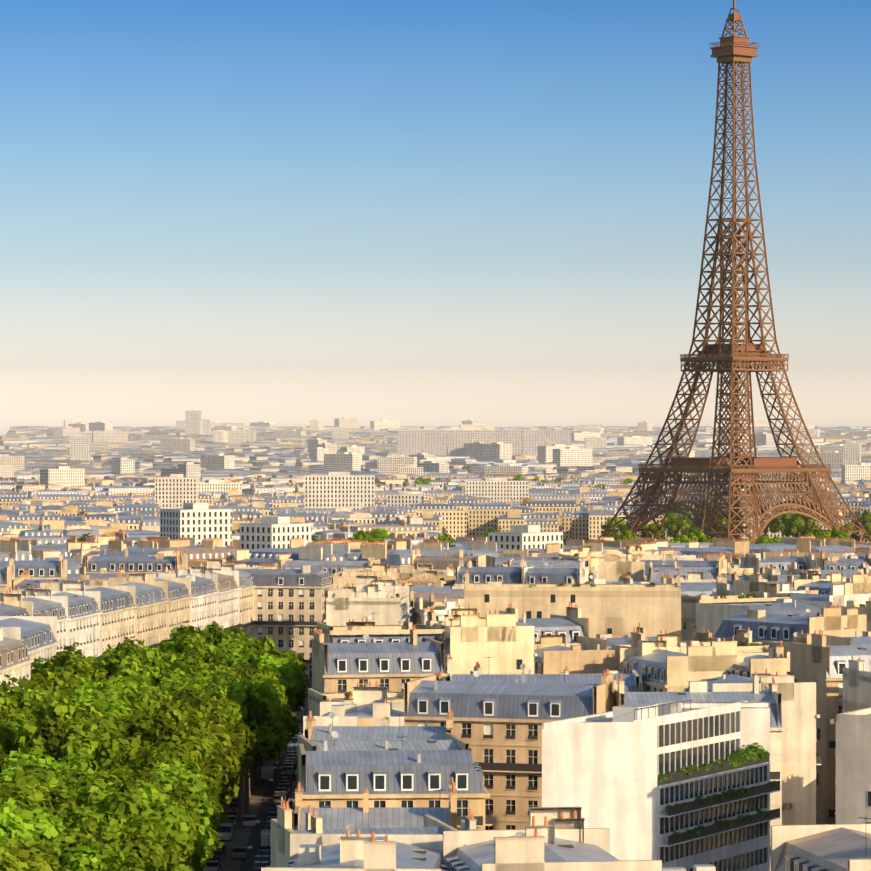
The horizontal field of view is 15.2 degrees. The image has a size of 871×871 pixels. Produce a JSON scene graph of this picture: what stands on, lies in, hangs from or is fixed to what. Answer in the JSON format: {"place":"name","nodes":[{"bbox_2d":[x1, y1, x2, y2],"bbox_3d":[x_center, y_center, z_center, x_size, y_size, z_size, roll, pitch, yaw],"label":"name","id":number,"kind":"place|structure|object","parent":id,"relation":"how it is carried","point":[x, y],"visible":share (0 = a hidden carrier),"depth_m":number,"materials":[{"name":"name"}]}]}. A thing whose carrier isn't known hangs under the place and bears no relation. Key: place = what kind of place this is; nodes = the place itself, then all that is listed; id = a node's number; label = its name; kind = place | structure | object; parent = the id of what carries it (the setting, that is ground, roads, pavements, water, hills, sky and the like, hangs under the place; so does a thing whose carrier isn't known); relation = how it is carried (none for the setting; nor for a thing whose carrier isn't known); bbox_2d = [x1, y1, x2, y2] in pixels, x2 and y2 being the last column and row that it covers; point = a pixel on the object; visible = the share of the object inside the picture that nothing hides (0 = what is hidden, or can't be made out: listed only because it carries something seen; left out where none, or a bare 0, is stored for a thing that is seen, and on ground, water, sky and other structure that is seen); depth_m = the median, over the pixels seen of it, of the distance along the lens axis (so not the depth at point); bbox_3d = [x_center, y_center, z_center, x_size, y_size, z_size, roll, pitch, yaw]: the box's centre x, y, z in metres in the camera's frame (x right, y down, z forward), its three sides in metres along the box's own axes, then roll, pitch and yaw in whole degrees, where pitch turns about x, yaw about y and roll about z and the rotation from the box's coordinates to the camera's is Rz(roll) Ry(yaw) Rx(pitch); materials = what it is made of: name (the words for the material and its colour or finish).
{"place":"outdoors","nodes":[
{"label":"outdoors","id":0,"kind":"place"},
{"bbox_2d":[195,678,311,870],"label":"avenue road","id":1,"kind":"structure","parent":0,"point":[247,836],"depth_m":480.62,"materials":[{"name":"asphalt"}]},
{"bbox_2d":[0,720,18,762],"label":"tree","id":2,"kind":"object","parent":1,"relation":"on","point":[7,736],"visible":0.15,"depth_m":378.24,"materials":[{"name":"green plant"}]},
{"bbox_2d":[0,744,27,772],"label":"tree","id":3,"kind":"object","parent":1,"relation":"on","point":[4,758],"visible":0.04,"depth_m":355.89,"materials":[{"name":"green plant"}]},
{"bbox_2d":[5,714,22,733],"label":"tree","id":4,"kind":"object","parent":1,"relation":"on","point":[17,718],"visible":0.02,"depth_m":389.19,"materials":[{"name":"green plant"}]},
{"bbox_2d":[0,686,32,721],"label":"tree","id":5,"kind":"object","parent":1,"relation":"on","point":[6,712],"visible":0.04,"depth_m":406.81,"materials":[{"name":"green plant"}]},
{"bbox_2d":[0,674,54,711],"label":"tree","id":6,"kind":"object","parent":1,"relation":"on","point":[24,698],"visible":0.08,"depth_m":416.65,"materials":[{"name":"green plant"}]},
{"bbox_2d":[0,798,78,867],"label":"tree","id":7,"kind":"object","parent":1,"relation":"on","point":[28,826],"visible":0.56,"depth_m":297.23,"materials":[{"name":"green plant"}]},
{"bbox_2d":[1,760,78,792],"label":"tree","id":8,"kind":"object","parent":1,"relation":"on","point":[50,771],"visible":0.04,"depth_m":336.43,"materials":[{"name":"green plant"}]},
{"bbox_2d":[0,769,87,823],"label":"tree","id":9,"kind":"object","parent":1,"relation":"on","point":[19,789],"visible":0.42,"depth_m":309.20,"materials":[{"name":"green plant"}]},
{"bbox_2d":[19,689,72,702],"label":"tree","id":10,"kind":"object","parent":1,"relation":"on","point":[54,695],"depth_m":437.44,"materials":[{"name":"green plant"}]},
{"bbox_2d":[9,773,83,802],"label":"tree","id":11,"kind":"object","parent":1,"relation":"on","point":[53,782],"visible":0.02,"depth_m":326.98,"materials":[{"name":"green plant"}]},
{"bbox_2d":[31,652,64,678],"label":"tree","id":12,"kind":"object","parent":1,"relation":"on","point":[41,666],"depth_m":505.89,"materials":[{"name":"green plant"}]},
{"bbox_2d":[0,750,99,786],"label":"tree","id":13,"kind":"object","parent":1,"relation":"on","point":[76,772],"visible":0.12,"depth_m":343.20,"materials":[{"name":"green plant"}]},
{"bbox_2d":[21,671,98,695],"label":"tree","id":14,"kind":"object","parent":1,"relation":"on","point":[60,682],"visible":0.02,"depth_m":472.20,"materials":[{"name":"green plant"}]},
{"bbox_2d":[31,642,107,687],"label":"tree","id":15,"kind":"object","parent":1,"relation":"on","point":[69,661],"visible":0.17,"depth_m":497.53,"materials":[{"name":"green plant"}]},
{"bbox_2d":[14,692,142,776],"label":"tree","id":16,"kind":"object","parent":1,"relation":"on","point":[53,731],"visible":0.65,"depth_m":369.22,"materials":[{"name":"green plant"}]},
{"bbox_2d":[85,655,101,665],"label":"tree","id":17,"kind":"object","parent":1,"relation":"on","point":[95,659],"depth_m":519.34,"materials":[{"name":"green plant"}]},
{"bbox_2d":[72,701,124,733],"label":"tree","id":18,"kind":"object","parent":1,"relation":"on","point":[87,715],"visible":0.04,"depth_m":389.84,"materials":[{"name":"green plant"}]},
{"bbox_2d":[78,712,128,724],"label":"tree","id":19,"kind":"object","parent":1,"relation":"on","point":[114,714],"depth_m":409.94,"materials":[{"name":"green plant"}]},
{"bbox_2d":[59,688,150,722],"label":"tree","id":20,"kind":"object","parent":1,"relation":"on","point":[112,705],"visible":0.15,"depth_m":415.65,"materials":[{"name":"green plant"}]},
{"bbox_2d":[63,842,165,870],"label":"tree","id":21,"kind":"object","parent":1,"relation":"on","point":[97,857],"visible":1,"depth_m":291.05,"materials":[{"name":"green plant"}]},
{"bbox_2d":[71,674,165,713],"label":"tree","id":22,"kind":"object","parent":1,"relation":"on","point":[129,691],"visible":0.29,"depth_m":450.51,"materials":[{"name":"green plant"}]},
{"bbox_2d":[56,810,181,870],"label":"tree","id":23,"kind":"object","parent":1,"relation":"on","point":[139,836],"visible":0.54,"depth_m":298.66,"materials":[{"name":"green plant"}]},
{"bbox_2d":[52,777,194,870],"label":"tree","id":24,"kind":"object","parent":1,"relation":"on","point":[130,799],"visible":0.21,"depth_m":306.83,"materials":[{"name":"green plant"}]},
{"bbox_2d":[95,676,156,691],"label":"tree","id":25,"kind":"object","parent":1,"relation":"on","point":[142,684],"visible":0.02,"depth_m":487.98,"materials":[{"name":"green plant"}]},
{"bbox_2d":[102,641,154,660],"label":"tree","id":26,"kind":"object","parent":1,"relation":"on","point":[124,642],"depth_m":515.86,"materials":[{"name":"green plant"}]},
{"bbox_2d":[69,777,193,855],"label":"tree","id":27,"kind":"object","parent":1,"relation":"on","point":[95,796],"visible":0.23,"depth_m":317.02,"materials":[{"name":"green plant"}]},
{"bbox_2d":[97,636,166,685],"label":"tree","id":28,"kind":"object","parent":1,"relation":"on","point":[131,661],"visible":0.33,"depth_m":504.42,"materials":[{"name":"green plant"}]},
{"bbox_2d":[85,767,206,870],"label":"tree","id":29,"kind":"object","parent":1,"relation":"on","point":[108,778],"visible":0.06,"depth_m":335.68,"materials":[{"name":"green plant"}]},
{"bbox_2d":[109,767,195,866],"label":"tree","id":30,"kind":"object","parent":1,"relation":"on","point":[185,854],"visible":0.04,"depth_m":328.91,"materials":[{"name":"green plant"}]},
{"bbox_2d":[122,746,192,779],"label":"tree","id":31,"kind":"object","parent":1,"relation":"on","point":[152,764],"visible":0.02,"depth_m":352.31,"materials":[{"name":"green plant"}]},
{"bbox_2d":[106,736,223,833],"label":"tree","id":32,"kind":"object","parent":1,"relation":"on","point":[195,769],"visible":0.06,"depth_m":362.32,"materials":[{"name":"green plant"}]},
{"bbox_2d":[157,687,172,701],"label":"tree","id":33,"kind":"object","parent":1,"relation":"on","point":[165,693],"depth_m":469.65,"materials":[{"name":"green plant"}]},
{"bbox_2d":[97,710,238,829],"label":"tree","id":34,"kind":"object","parent":1,"relation":"on","point":[184,743],"visible":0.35,"depth_m":371.00,"materials":[{"name":"green plant"}]},
{"bbox_2d":[118,763,223,865],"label":"tree","id":35,"kind":"object","parent":1,"relation":"on","point":[171,778],"visible":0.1,"depth_m":341.54,"materials":[{"name":"green plant"}]},
{"bbox_2d":[120,703,239,803],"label":"tree","id":36,"kind":"object","parent":1,"relation":"on","point":[132,728],"visible":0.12,"depth_m":388.53,"materials":[{"name":"green plant"}]},
{"bbox_2d":[151,677,208,692],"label":"tree","id":37,"kind":"object","parent":1,"relation":"on","point":[162,685],"visible":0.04,"depth_m":489.39,"materials":[{"name":"green plant"}]},
{"bbox_2d":[155,624,205,647],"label":"tree","id":38,"kind":"object","parent":1,"relation":"on","point":[175,633],"visible":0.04,"depth_m":571.09,"materials":[{"name":"green plant"}]},
{"bbox_2d":[156,656,215,685],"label":"tree","id":39,"kind":"object","parent":1,"relation":"on","point":[195,671],"visible":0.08,"depth_m":497.13,"materials":[{"name":"green plant"}]},
{"bbox_2d":[157,644,222,683],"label":"tree","id":40,"kind":"object","parent":1,"relation":"on","point":[199,660],"visible":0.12,"depth_m":505.93,"materials":[{"name":"green plant"}]},
{"bbox_2d":[171,682,208,697],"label":"tree","id":41,"kind":"object","parent":1,"relation":"on","point":[195,686],"visible":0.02,"depth_m":480.12,"materials":[{"name":"green plant"}]},
{"bbox_2d":[141,688,243,773],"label":"tree","id":42,"kind":"object","parent":1,"relation":"on","point":[213,722],"visible":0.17,"depth_m":406.83,"materials":[{"name":"green plant"}]},
{"bbox_2d":[159,621,233,669],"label":"tree","id":43,"kind":"object","parent":1,"relation":"on","point":[210,652],"visible":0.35,"depth_m":524.59,"materials":[{"name":"green plant"}]},
{"bbox_2d":[151,685,256,784],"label":"tree","id":44,"kind":"object","parent":1,"relation":"on","point":[242,732],"visible":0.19,"depth_m":427.01,"materials":[{"name":"green plant"}]},
{"bbox_2d":[203,860,218,870],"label":"car","id":45,"kind":"object","parent":1,"relation":"on","point":[212,865],"visible":0.96,"depth_m":409.70,"materials":[{"name":"white paint"}]},
{"bbox_2d":[174,683,252,750],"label":"tree","id":46,"kind":"object","parent":1,"relation":"on","point":[234,706],"visible":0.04,"depth_m":459.72,"materials":[{"name":"green plant"}]},
{"bbox_2d":[206,855,220,867],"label":"car","id":47,"kind":"object","parent":1,"relation":"on","point":[216,857],"visible":0.46,"depth_m":416.00,"materials":[{"name":"blue paint"}]},
{"bbox_2d":[213,850,223,862],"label":"car","id":48,"kind":"object","parent":1,"relation":"on","point":[219,852],"visible":0.29,"depth_m":421.59,"materials":[{"name":"grey paint"}]},
{"bbox_2d":[214,844,226,856],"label":"car","id":49,"kind":"object","parent":1,"relation":"on","point":[224,848],"visible":0.4,"depth_m":427.90,"materials":[{"name":"black paint"}]},
{"bbox_2d":[217,823,232,840],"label":"car","id":50,"kind":"object","parent":1,"relation":"on","point":[225,831],"visible":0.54,"depth_m":445.48,"materials":[{"name":"white paint"}]},
{"bbox_2d":[204,621,258,654],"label":"tree","id":51,"kind":"object","parent":1,"relation":"on","point":[224,640],"visible":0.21,"depth_m":560.80,"materials":[{"name":"green plant"}]},
{"bbox_2d":[228,802,237,810],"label":"car","id":52,"kind":"object","parent":1,"relation":"on","point":[233,806],"visible":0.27,"depth_m":482.29,"materials":[{"name":"red paint"}]},
{"bbox_2d":[217,703,253,776],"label":"tree","id":53,"kind":"object","parent":1,"relation":"on","point":[247,763],"depth_m":446.48,"materials":[{"name":"green plant"}]},
{"bbox_2d":[231,740,244,783],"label":"tree","id":54,"kind":"object","parent":1,"relation":"on","point":[241,750],"depth_m":417.33,"materials":[{"name":"green plant"}]},
{"bbox_2d":[232,847,246,859],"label":"moving car","id":55,"kind":"object","parent":1,"relation":"on","point":[239,852],"visible":1,"depth_m":424.41,"materials":[{"name":"grey paint"}]},
{"bbox_2d":[230,628,257,646],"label":"tree","id":56,"kind":"object","parent":1,"relation":"on","point":[247,638],"depth_m":597.65,"materials":[{"name":"green plant"}]},
{"bbox_2d":[210,676,289,821],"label":"tree","id":57,"kind":"object","parent":1,"relation":"on","point":[264,715],"visible":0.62,"depth_m":467.57,"materials":[{"name":"green plant"}]},
{"bbox_2d":[243,816,256,826],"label":"moving car","id":58,"kind":"object","parent":1,"relation":"on","point":[249,820],"visible":0.88,"depth_m":463.42,"materials":[{"name":"white paint"}]},
{"bbox_2d":[213,665,297,789],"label":"tree","id":59,"kind":"object","parent":1,"relation":"on","point":[280,686],"visible":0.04,"depth_m":498.09,"materials":[{"name":"green plant"}]},
{"bbox_2d":[220,659,291,807],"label":"tree","id":60,"kind":"object","parent":1,"relation":"on","point":[248,673],"depth_m":490.01,"materials":[{"name":"green plant"}]},
{"bbox_2d":[218,648,295,790],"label":"tree","id":61,"kind":"object","parent":1,"relation":"on","point":[286,681],"visible":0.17,"depth_m":515.75,"materials":[{"name":"green plant"}]},
{"bbox_2d":[213,715,301,866],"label":"street furniture","id":62,"kind":"object","parent":1,"relation":"on","point":[258,821],"visible":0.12,"depth_m":476.91,"materials":[{"name":"metal"}]},
{"bbox_2d":[218,674,301,815],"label":"tree","id":63,"kind":"object","parent":1,"relation":"on","point":[293,727],"visible":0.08,"depth_m":477.60,"materials":[{"name":"green plant"}]},
{"bbox_2d":[254,861,269,866],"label":"car","id":64,"kind":"object","parent":1,"relation":"on","point":[258,863],"visible":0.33,"depth_m":409.27,"materials":[{"name":"white paint"}]},
{"bbox_2d":[255,855,269,864],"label":"car","id":65,"kind":"object","parent":1,"relation":"on","point":[258,857],"visible":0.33,"depth_m":415.77,"materials":[{"name":"white paint"}]},
{"bbox_2d":[258,850,270,861],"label":"car","id":66,"kind":"object","parent":1,"relation":"on","point":[264,852],"visible":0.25,"depth_m":421.73,"materials":[{"name":"grey paint"}]},
{"bbox_2d":[261,830,270,847],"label":"car","id":67,"kind":"object","parent":1,"relation":"on","point":[264,837],"visible":0.44,"depth_m":437.47,"materials":[{"name":"white paint"}]},
{"bbox_2d":[261,766,273,780],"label":"moving car","id":68,"kind":"object","parent":1,"relation":"on","point":[267,772],"visible":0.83,"depth_m":532.64,"materials":[{"name":"white paint"}]},
{"bbox_2d":[242,636,307,760],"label":"tree","id":69,"kind":"object","parent":1,"relation":"on","point":[266,644],"visible":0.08,"depth_m":567.15,"materials":[{"name":"green plant"}]},
{"bbox_2d":[247,650,305,775],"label":"tree","id":70,"kind":"object","parent":1,"relation":"on","point":[276,662],"visible":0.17,"depth_m":541.04,"materials":[{"name":"green plant"}]},
{"bbox_2d":[248,656,304,784],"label":"tree","id":71,"kind":"object","parent":1,"relation":"on","point":[300,697],"depth_m":525.63,"materials":[{"name":"green plant"}]},
{"bbox_2d":[248,637,309,686],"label":"tree","id":72,"kind":"object","parent":1,"relation":"on","point":[299,658],"visible":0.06,"depth_m":590.98,"materials":[{"name":"green plant"}]},
{"bbox_2d":[273,795,285,804],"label":"car","id":73,"kind":"object","parent":1,"relation":"on","point":[277,798],"visible":0.65,"depth_m":493.31,"materials":[{"name":"grey paint"}]},
{"bbox_2d":[278,783,289,793],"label":"car","id":74,"kind":"object","parent":1,"relation":"on","point":[284,785],"visible":0.54,"depth_m":512.19,"materials":[{"name":"white paint"}]},
{"bbox_2d":[282,766,293,775],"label":"car","id":75,"kind":"object","parent":1,"relation":"on","point":[288,769],"visible":0.85,"depth_m":541.88,"materials":[{"name":"white paint"}]},
{"bbox_2d":[287,744,297,756],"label":"car","id":76,"kind":"object","parent":1,"relation":"on","point":[291,747],"visible":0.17,"depth_m":576.82,"materials":[{"name":"white paint"}]},
{"bbox_2d":[0,436,869,545],"bbox_3d":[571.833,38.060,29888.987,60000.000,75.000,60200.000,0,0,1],"label":"ground","id":77,"kind":"structure","parent":0,"point":[564,541],"depth_m":2328.30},
{"bbox_2d":[0,838,72,870],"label":"tree","id":78,"kind":"object","parent":77,"relation":"on","point":[13,857],"visible":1,"depth_m":288.06,"materials":[{"name":"green plant"}]},
{"bbox_2d":[76,532,93,542],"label":"tree","id":79,"kind":"object","parent":77,"relation":"on","point":[82,538],"depth_m":1505.07,"materials":[{"name":"green plant"}]},
{"bbox_2d":[346,529,380,542],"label":"tree","id":80,"kind":"object","parent":77,"relation":"on","point":[359,535],"visible":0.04,"depth_m":1384.69,"materials":[{"name":"green plant"}]},
{"bbox_2d":[369,528,389,537],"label":"tree","id":81,"kind":"object","parent":77,"relation":"on","point":[379,532],"visible":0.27,"depth_m":1681.94,"materials":[{"name":"green plant"}]},
{"bbox_2d":[414,476,429,483],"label":"tree","id":82,"kind":"object","parent":77,"relation":"on","point":[420,481],"visible":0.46,"depth_m":3478.11,"materials":[{"name":"green plant"}]},
{"bbox_2d":[0,543,870,870],"bbox_3d":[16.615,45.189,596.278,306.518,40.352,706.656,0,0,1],"label":"city","id":83,"kind":"object","parent":77,"relation":"on","point":[630,707],"visible":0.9,"depth_m":423.88,"materials":[{"name":"stone"}]},
{"bbox_2d":[0,410,870,573],"bbox_3d":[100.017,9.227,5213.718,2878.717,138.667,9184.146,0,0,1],"label":"city","id":84,"kind":"object","parent":77,"relation":"on","point":[195,487],"visible":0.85,"depth_m":2909.41,"materials":[{"name":"stone"}]},
{"bbox_2d":[438,533,455,542],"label":"tree","id":85,"kind":"object","parent":77,"relation":"on","point":[444,537],"visible":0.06,"depth_m":1469.67,"materials":[{"name":"green plant"}]},
{"bbox_2d":[481,526,504,538],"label":"tree","id":86,"kind":"object","parent":77,"relation":"on","point":[494,530],"visible":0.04,"depth_m":1463.29,"materials":[{"name":"green plant"}]},
{"bbox_2d":[601,517,626,537],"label":"tree","id":87,"kind":"object","parent":77,"relation":"on","point":[621,524],"visible":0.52,"depth_m":2013.63,"materials":[{"name":"green plant"}]},
{"bbox_2d":[615,529,640,540],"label":"tree","id":88,"kind":"object","parent":77,"relation":"on","point":[627,534],"visible":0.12,"depth_m":1520.28,"materials":[{"name":"green plant"}]},
{"bbox_2d":[639,523,665,538],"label":"tree","id":89,"kind":"object","parent":77,"relation":"on","point":[660,534],"visible":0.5,"depth_m":2006.12,"materials":[{"name":"green plant"}]},
{"bbox_2d":[661,505,691,532],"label":"tree","id":90,"kind":"object","parent":77,"relation":"on","point":[670,517],"visible":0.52,"depth_m":2111.22,"materials":[{"name":"green plant"}]},
{"bbox_2d":[667,516,689,538],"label":"tree","id":91,"kind":"object","parent":77,"relation":"on","point":[675,527],"visible":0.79,"depth_m":2010.45,"materials":[{"name":"green plant"}]},
{"bbox_2d":[670,525,705,542],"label":"tree","id":92,"kind":"object","parent":77,"relation":"on","point":[694,534],"visible":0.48,"depth_m":1561.78,"materials":[{"name":"green plant"}]},
{"bbox_2d":[692,500,716,527],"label":"tree","id":93,"kind":"object","parent":77,"relation":"on","point":[702,513],"visible":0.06,"depth_m":2125.75,"materials":[{"name":"green plant"}]},
{"bbox_2d":[701,513,733,538],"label":"tree","id":94,"kind":"object","parent":77,"relation":"on","point":[724,520],"visible":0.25,"depth_m":2003.69,"materials":[{"name":"green plant"}]},
{"bbox_2d":[598,0,870,543],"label":"lattice tower","id":95,"kind":"structure","parent":77,"relation":"on","point":[733,50],"depth_m":1697.11,"materials":[{"name":"metal"}]},
{"bbox_2d":[749,534,772,543],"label":"tree","id":96,"kind":"object","parent":77,"relation":"on","point":[763,539],"visible":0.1,"depth_m":1459.40,"materials":[{"name":"green plant"}]},
{"bbox_2d":[769,506,793,536],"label":"tree","id":97,"kind":"object","parent":77,"relation":"on","point":[774,525],"visible":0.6,"depth_m":2078.21,"materials":[{"name":"green plant"}]},
{"bbox_2d":[783,513,814,537],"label":"tree","id":98,"kind":"object","parent":77,"relation":"on","point":[795,524],"visible":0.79,"depth_m":2011.19,"materials":[{"name":"green plant"}]},
{"bbox_2d":[803,527,829,538],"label":"tree","id":99,"kind":"object","parent":77,"relation":"on","point":[817,534],"visible":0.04,"depth_m":1455.17,"materials":[{"name":"green plant"}]},
{"bbox_2d":[824,527,849,539],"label":"tree","id":100,"kind":"object","parent":77,"relation":"on","point":[835,533],"visible":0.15,"depth_m":1547.64,"materials":[{"name":"green plant"}]},
{"bbox_2d":[840,524,859,540],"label":"tree","id":101,"kind":"object","parent":77,"relation":"on","point":[853,535],"visible":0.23,"depth_m":2011.21,"materials":[{"name":"green plant"}]},
{"bbox_2d":[852,509,870,544],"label":"tree","id":102,"kind":"object","parent":77,"relation":"on","point":[865,517],"visible":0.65,"depth_m":2128.04,"materials":[{"name":"green plant"}]},
{"bbox_2d":[860,522,870,539],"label":"tree","id":103,"kind":"object","parent":77,"relation":"on","point":[867,527],"visible":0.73,"depth_m":2066.81,"materials":[{"name":"green plant"}]},
{"bbox_2d":[0,0,870,435],"label":"sky","id":104,"kind":"structure","parent":0,"point":[287,213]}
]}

